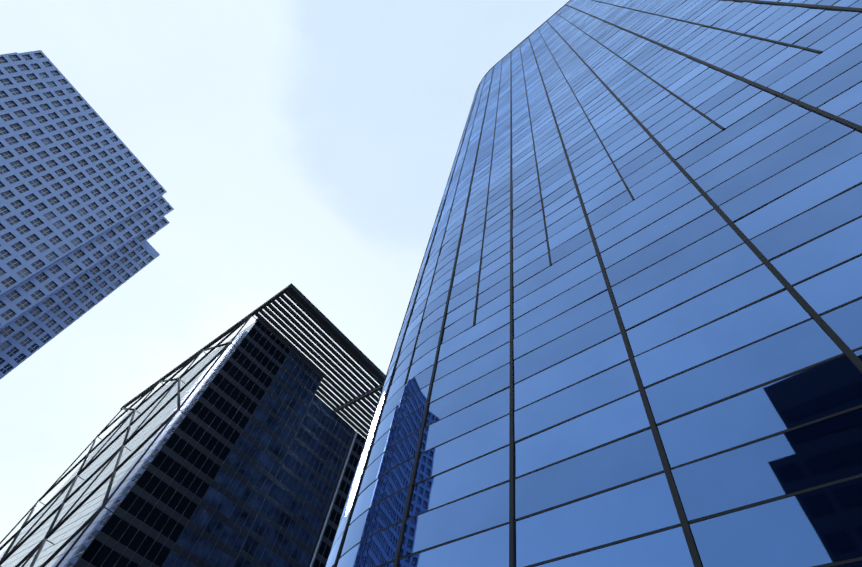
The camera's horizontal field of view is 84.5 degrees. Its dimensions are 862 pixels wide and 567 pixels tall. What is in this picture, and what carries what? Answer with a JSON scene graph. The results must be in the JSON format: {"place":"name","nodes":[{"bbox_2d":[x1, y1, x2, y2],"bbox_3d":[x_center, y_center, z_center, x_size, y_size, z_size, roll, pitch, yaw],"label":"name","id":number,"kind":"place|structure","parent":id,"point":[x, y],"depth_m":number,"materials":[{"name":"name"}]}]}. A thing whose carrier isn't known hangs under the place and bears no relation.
{"place":"outdoors","nodes":[
{"label":"outdoors","id":0,"kind":"place"},
{"bbox_2d":[0,50,173,378],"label":"skyscraper","id":1,"kind":"structure","parent":0,"point":[86,207],"depth_m":144.32,"materials":[{"name":"metal"}]},
{"bbox_2d":[0,283,385,566],"bbox_3d":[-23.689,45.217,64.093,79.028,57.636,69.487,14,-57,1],"label":"dark tower","id":2,"kind":"structure","parent":0,"point":[244,448],"depth_m":63.44,"materials":[{"name":"glass"}]},
{"bbox_2d":[0,0,568,554],"label":"sky","id":3,"kind":"structure","parent":0,"point":[310,145],"materials":[{"name":"white"}]},
{"bbox_2d":[326,0,861,566],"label":"glass tower","id":4,"kind":"structure","parent":0,"point":[630,334],"depth_m":28.09,"materials":[{"name":"blue glass"}]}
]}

